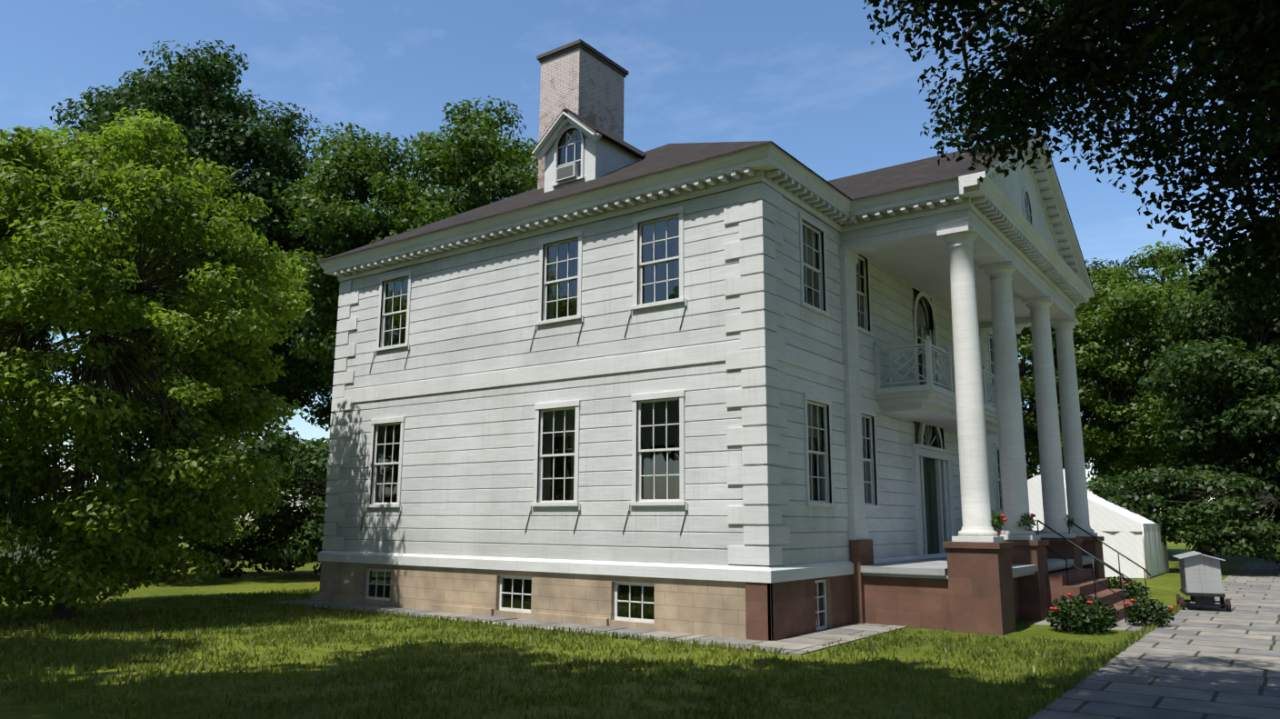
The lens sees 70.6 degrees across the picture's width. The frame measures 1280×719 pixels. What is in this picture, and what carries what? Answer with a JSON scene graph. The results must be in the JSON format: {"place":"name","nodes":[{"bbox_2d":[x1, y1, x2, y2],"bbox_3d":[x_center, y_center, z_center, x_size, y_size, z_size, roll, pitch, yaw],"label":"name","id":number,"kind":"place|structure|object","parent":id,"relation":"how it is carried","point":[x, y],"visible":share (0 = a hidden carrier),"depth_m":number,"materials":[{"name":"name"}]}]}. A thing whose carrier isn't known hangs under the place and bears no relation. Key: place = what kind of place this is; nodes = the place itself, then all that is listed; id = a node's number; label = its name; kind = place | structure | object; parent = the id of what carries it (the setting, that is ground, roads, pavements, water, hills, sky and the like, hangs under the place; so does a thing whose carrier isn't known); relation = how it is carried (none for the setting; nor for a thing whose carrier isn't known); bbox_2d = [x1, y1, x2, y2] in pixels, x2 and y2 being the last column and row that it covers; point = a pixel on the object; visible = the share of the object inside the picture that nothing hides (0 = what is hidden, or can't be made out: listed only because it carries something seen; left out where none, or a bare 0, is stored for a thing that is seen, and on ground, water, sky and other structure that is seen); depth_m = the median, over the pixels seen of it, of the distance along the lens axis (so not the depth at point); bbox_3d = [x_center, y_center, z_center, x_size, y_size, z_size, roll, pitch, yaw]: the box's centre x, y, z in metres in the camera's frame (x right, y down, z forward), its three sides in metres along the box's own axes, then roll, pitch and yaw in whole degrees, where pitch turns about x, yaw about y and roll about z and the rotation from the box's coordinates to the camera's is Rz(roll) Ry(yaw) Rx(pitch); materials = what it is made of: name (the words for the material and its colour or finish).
{"place":"outdoors","nodes":[
{"label":"outdoors","id":0,"kind":"place"},
{"bbox_2d":[273,599,907,655],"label":"paved walkway","id":1,"kind":"structure","parent":0,"point":[802,645],"depth_m":16.47,"materials":[{"name":"grey stone"}]},
{"bbox_2d":[0,520,1276,718],"bbox_3d":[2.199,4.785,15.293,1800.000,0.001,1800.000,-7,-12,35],"label":"lawn","id":2,"kind":"structure","parent":0,"point":[1165,588],"depth_m":12.35,"materials":[{"name":"green plant"}]},
{"bbox_2d":[0,212,83,392],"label":"tree","id":3,"kind":"object","parent":2,"relation":"on","point":[56,354],"depth_m":52.93,"materials":[{"name":"green plant"}]},
{"bbox_2d":[0,459,153,579],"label":"tree","id":4,"kind":"object","parent":2,"relation":"on","point":[17,552],"depth_m":28.44,"materials":[{"name":"plant"}]},
{"bbox_2d":[0,107,314,619],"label":"tree","id":5,"kind":"object","parent":2,"relation":"on","point":[180,471],"visible":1,"depth_m":17.45,"materials":[{"name":"green plant"}]},
{"bbox_2d":[49,39,323,559],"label":"tree","id":6,"kind":"object","parent":2,"relation":"on","point":[194,104],"visible":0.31,"depth_m":42.91,"materials":[{"name":"green plant"}]},
{"bbox_2d":[70,209,332,453],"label":"tree","id":7,"kind":"object","parent":2,"relation":"on","point":[278,387],"visible":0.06,"depth_m":53.80,"materials":[{"name":"green plant"}]},
{"bbox_2d":[90,430,331,578],"bbox_3d":[-10.372,5.682,34.825,9.570,5.674,19.925,-7,-12,35],"label":"bush","id":8,"kind":"object","parent":2,"relation":"on","point":[310,466],"visible":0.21,"depth_m":30.83,"materials":[{"name":"green plant"}]},
{"bbox_2d":[266,204,417,431],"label":"tree","id":9,"kind":"object","parent":2,"relation":"on","point":[322,412],"visible":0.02,"depth_m":48.45,"materials":[{"name":"green plant"}]},
{"bbox_2d":[268,95,538,389],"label":"tree","id":10,"kind":"object","parent":2,"relation":"on","point":[362,170],"visible":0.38,"depth_m":40.66,"materials":[{"name":"green plant"}]},
{"bbox_2d":[310,560,831,639],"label":"foundation wall","id":11,"kind":"structure","parent":2,"relation":"on","point":[709,607],"depth_m":18.06,"materials":[{"name":"beige stone"}]},
{"bbox_2d":[318,132,1097,583],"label":"house trim","id":12,"kind":"structure","parent":2,"relation":"on","point":[902,244],"depth_m":18.85,"materials":[{"name":"white wood"}]},
{"bbox_2d":[537,47,624,189],"bbox_3d":[-1.611,-6.184,25.098,1.390,4.189,2.000,-7,-12,35],"label":"chimney stack","id":13,"kind":"object","parent":12,"relation":"on","point":[581,82],"visible":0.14,"depth_m":24.61,"materials":[{"name":"beige brick"}]},
{"bbox_2d":[536,39,629,77],"bbox_3d":[-1.599,-8.256,25.469,1.570,0.180,2.180,-7,-12,35],"label":"chimney cap","id":14,"kind":"object","parent":13,"relation":"on","point":[588,49],"visible":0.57,"depth_m":24.76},
{"bbox_2d":[543,122,641,192],"bbox_3d":[-1.123,-4.885,22.602,1.600,1.860,1.964,-7,-12,35],"label":"dormer body","id":15,"kind":"object","parent":12,"relation":"on","point":[603,156],"visible":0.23,"depth_m":21.73,"materials":[{"name":"white wood"}]},
{"bbox_2d":[531,111,601,187],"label":"dormer trim","id":16,"kind":"structure","parent":15,"relation":"attached to","point":[557,130],"depth_m":21.87,"materials":[{"name":"white wood"}]},
{"bbox_2d":[555,162,579,182],"bbox_3d":[-1.717,-4.462,21.692,0.600,0.340,0.260,-7,-12,35],"label":"air conditioner","id":17,"kind":"object","parent":15,"relation":"attached to","point":[575,170],"visible":0.5,"depth_m":21.53,"materials":[{"name":"grey plastic"}]},
{"bbox_2d":[557,164,572,179],"bbox_3d":[-1.794,-4.482,21.586,0.500,0.260,0.005,-7,-12,35],"label":"air conditioner grille","id":18,"kind":"object","parent":17,"relation":"attached to","point":[565,172],"visible":1,"depth_m":21.58,"materials":[{"name":"grey metal"}]},
{"bbox_2d":[533,108,646,157],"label":"dormer roof","id":19,"kind":"structure","parent":15,"relation":"on","point":[621,143],"depth_m":22.11,"materials":[{"name":"white wood"}]},
{"bbox_2d":[316,131,1094,333],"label":"house roof","id":20,"kind":"structure","parent":12,"relation":"on","point":[881,181],"depth_m":20.82,"materials":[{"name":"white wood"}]},
{"bbox_2d":[872,335,998,434],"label":"balcony","id":21,"kind":"structure","parent":12,"relation":"attached to","point":[929,403],"depth_m":20.40,"materials":[{"name":"paint"}]},
{"bbox_2d":[860,555,1096,579],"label":"portico floor","id":22,"kind":"structure","parent":12,"relation":"on","point":[935,568],"depth_m":18.05,"materials":[{"name":"paint"}]},
{"bbox_2d":[942,231,1094,536],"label":"portico columns","id":23,"kind":"structure","parent":12,"relation":"attached to","point":[975,502],"depth_m":20.11,"materials":[{"name":"paint"}]},
{"bbox_2d":[993,529,1070,536],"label":"flower pots","id":24,"kind":"object","parent":12,"relation":"on","point":[998,532],"visible":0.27,"depth_m":17.19,"materials":[{"name":"brown ceramic"}]},
{"bbox_2d":[990,510,1007,529],"bbox_3d":[6.774,3.098,17.323,0.456,0.451,0.458,1,-10,-3],"label":"flowering plant","id":25,"kind":"object","parent":24,"relation":"on","point":[998,517],"visible":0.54,"depth_m":17.25,"materials":[{"name":"green plant"}]},
{"bbox_2d":[1016,512,1036,529],"bbox_3d":[8.356,3.505,19.596,0.451,0.411,0.450,-3,-11,19],"label":"flowering plant","id":26,"kind":"object","parent":24,"relation":"on","point":[1031,519],"visible":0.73,"depth_m":19.48,"materials":[{"name":"green plant"}]},
{"bbox_2d":[1063,514,1074,527],"bbox_3d":[10.750,4.124,22.856,0.468,0.407,0.487,-7,-12,35],"label":"plant pot","id":27,"kind":"object","parent":24,"relation":"on","point":[1070,524],"visible":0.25,"depth_m":22.75,"materials":[{"name":"green plant"}]},
{"bbox_2d":[263,598,1192,718],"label":"fringe grass","id":28,"kind":"structure","parent":2,"relation":"on","point":[1061,689],"depth_m":14.68,"materials":[{"name":"green plant"}]},
{"bbox_2d":[745,536,1139,640],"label":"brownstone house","id":29,"kind":"structure","parent":2,"relation":"on","point":[981,590],"depth_m":17.36,"materials":[{"name":"brown stone"}]},
{"bbox_2d":[862,0,1279,352],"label":"oak boughs","id":30,"kind":"object","parent":2,"relation":"on","point":[1243,36],"visible":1,"depth_m":9.26,"materials":[{"name":"green plant"}]},
{"bbox_2d":[1045,602,1118,633],"bbox_3d":[8.328,4.876,17.060,1.235,0.538,1.415,-7,-12,35],"label":"flowering bush","id":31,"kind":"object","parent":2,"relation":"on","point":[1085,619],"visible":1,"depth_m":16.80,"materials":[{"name":"green plant"}]},
{"bbox_2d":[1016,301,1150,479],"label":"tree","id":32,"kind":"object","parent":2,"relation":"on","point":[1025,349],"visible":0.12,"depth_m":55.61,"materials":[{"name":"green plant"}]},
{"bbox_2d":[1027,475,1169,579],"bbox_3d":[17.733,7.002,38.279,7.200,3.900,6.599,-7,-12,35],"label":"tent","id":33,"kind":"object","parent":2,"relation":"on","point":[1133,536],"visible":0.42,"depth_m":34.32,"materials":[{"name":"fabric"}]},
{"bbox_2d":[1018,248,1202,514],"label":"tree","id":34,"kind":"object","parent":2,"relation":"on","point":[1146,276],"visible":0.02,"depth_m":62.95,"materials":[{"name":"green plant"}]},
{"bbox_2d":[1101,576,1152,602],"bbox_3d":[11.940,5.762,22.497,1.396,0.744,1.612,-7,-12,35],"label":"flowering bush","id":35,"kind":"object","parent":2,"relation":"on","point":[1128,593],"visible":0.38,"depth_m":22.23,"materials":[{"name":"green plant"}]},
{"bbox_2d":[1050,240,1263,557],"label":"tree","id":36,"kind":"object","parent":2,"relation":"on","point":[1123,310],"visible":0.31,"depth_m":50.65,"materials":[{"name":"green plant"}]},
{"bbox_2d":[1086,454,1279,570],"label":"hedge","id":37,"kind":"object","parent":2,"relation":"on","point":[1228,523],"visible":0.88,"depth_m":37.12,"materials":[{"name":"green plant"}]},
{"bbox_2d":[1155,230,1256,324],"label":"tree","id":38,"kind":"object","parent":2,"relation":"on","point":[1211,256],"depth_m":60.33,"materials":[{"name":"green plant"}]},
{"bbox_2d":[1136,255,1279,499],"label":"tree","id":39,"kind":"object","parent":2,"relation":"on","point":[1235,404],"visible":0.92,"depth_m":40.28,"materials":[{"name":"green plant"}]},
{"bbox_2d":[1227,308,1279,433],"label":"tree","id":40,"kind":"object","parent":2,"relation":"on","point":[1250,345],"visible":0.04,"depth_m":42.77,"materials":[{"name":"green plant"}]},
{"bbox_2d":[0,0,1279,522],"label":"sky","id":41,"kind":"structure","parent":0,"point":[807,78],"materials":[{"name":"blue"}]},
{"bbox_2d":[324,188,1003,567],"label":"house walls","id":42,"kind":"structure","parent":0,"point":[466,488],"depth_m":19.05,"materials":[{"name":"white wood"}]},
{"bbox_2d":[360,305,687,535],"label":"shutter stays","id":43,"kind":"object","parent":42,"relation":"attached to","point":[579,510],"visible":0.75,"depth_m":18.76,"materials":[{"name":"black metal"}]},
{"bbox_2d":[364,299,688,510],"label":"house shutter dogs","id":44,"kind":"object","parent":42,"relation":"attached to","point":[629,506],"visible":0.88,"depth_m":18.09,"materials":[{"name":"black metal"}]},
{"bbox_2d":[364,195,829,552],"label":"house wall stains","id":45,"kind":"object","parent":42,"relation":"attached to","point":[579,377],"visible":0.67,"depth_m":18.56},
{"bbox_2d":[365,130,1032,630],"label":"windows","id":46,"kind":"structure","parent":42,"relation":"in","point":[640,450],"depth_m":18.72,"materials":[{"name":"white wood"}]},
{"bbox_2d":[368,129,1031,627],"bbox_3d":[3.957,0.220,22.198,8.027,11.320,19.280,-25,-27,67],"label":"house glass","id":47,"kind":"object","parent":46,"relation":"in","point":[652,293],"visible":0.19,"depth_m":18.65,"materials":[{"name":"clear glass"}]},
{"bbox_2d":[911,289,946,554],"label":"house doors","id":48,"kind":"structure","parent":42,"relation":"in","point":[931,506],"depth_m":23.01,"materials":[{"name":"wood"}]},
{"bbox_2d":[558,113,936,459],"bbox_3d":[3.959,0.170,22.429,8.703,11.620,19.667,-25,-27,67],"label":"house interior","id":49,"kind":"object","parent":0,"point":[591,119],"depth_m":21.78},
{"bbox_2d":[1028,562,1279,718],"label":"path paving","id":50,"kind":"structure","parent":0,"point":[1201,662],"depth_m":12.69,"materials":[{"name":"grey stone"}]},
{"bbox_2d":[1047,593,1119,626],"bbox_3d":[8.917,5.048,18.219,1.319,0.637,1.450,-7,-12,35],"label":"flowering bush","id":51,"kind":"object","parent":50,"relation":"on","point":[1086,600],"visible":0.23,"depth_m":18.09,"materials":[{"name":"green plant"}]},
{"bbox_2d":[1036,520,1150,622],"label":"stair rails","id":52,"kind":"object","parent":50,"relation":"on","point":[1120,574],"visible":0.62,"depth_m":19.56,"materials":[{"name":"black metal"}]},
{"bbox_2d":[1123,598,1174,627],"bbox_3d":[10.115,5.032,17.974,0.913,0.553,0.925,-7,-12,35],"label":"flowering bush","id":53,"kind":"object","parent":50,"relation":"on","point":[1145,613],"visible":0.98,"depth_m":17.82,"materials":[{"name":"green plant"}]},
{"bbox_2d":[1172,550,1230,611],"bbox_3d":[13.576,5.351,21.917,1.010,1.348,2.122,-5,-11,25],"label":"wheeled cart","id":54,"kind":"object","parent":50,"relation":"on","point":[1201,578],"visible":0.98,"depth_m":21.15,"materials":[{"name":"paint"}]}
]}

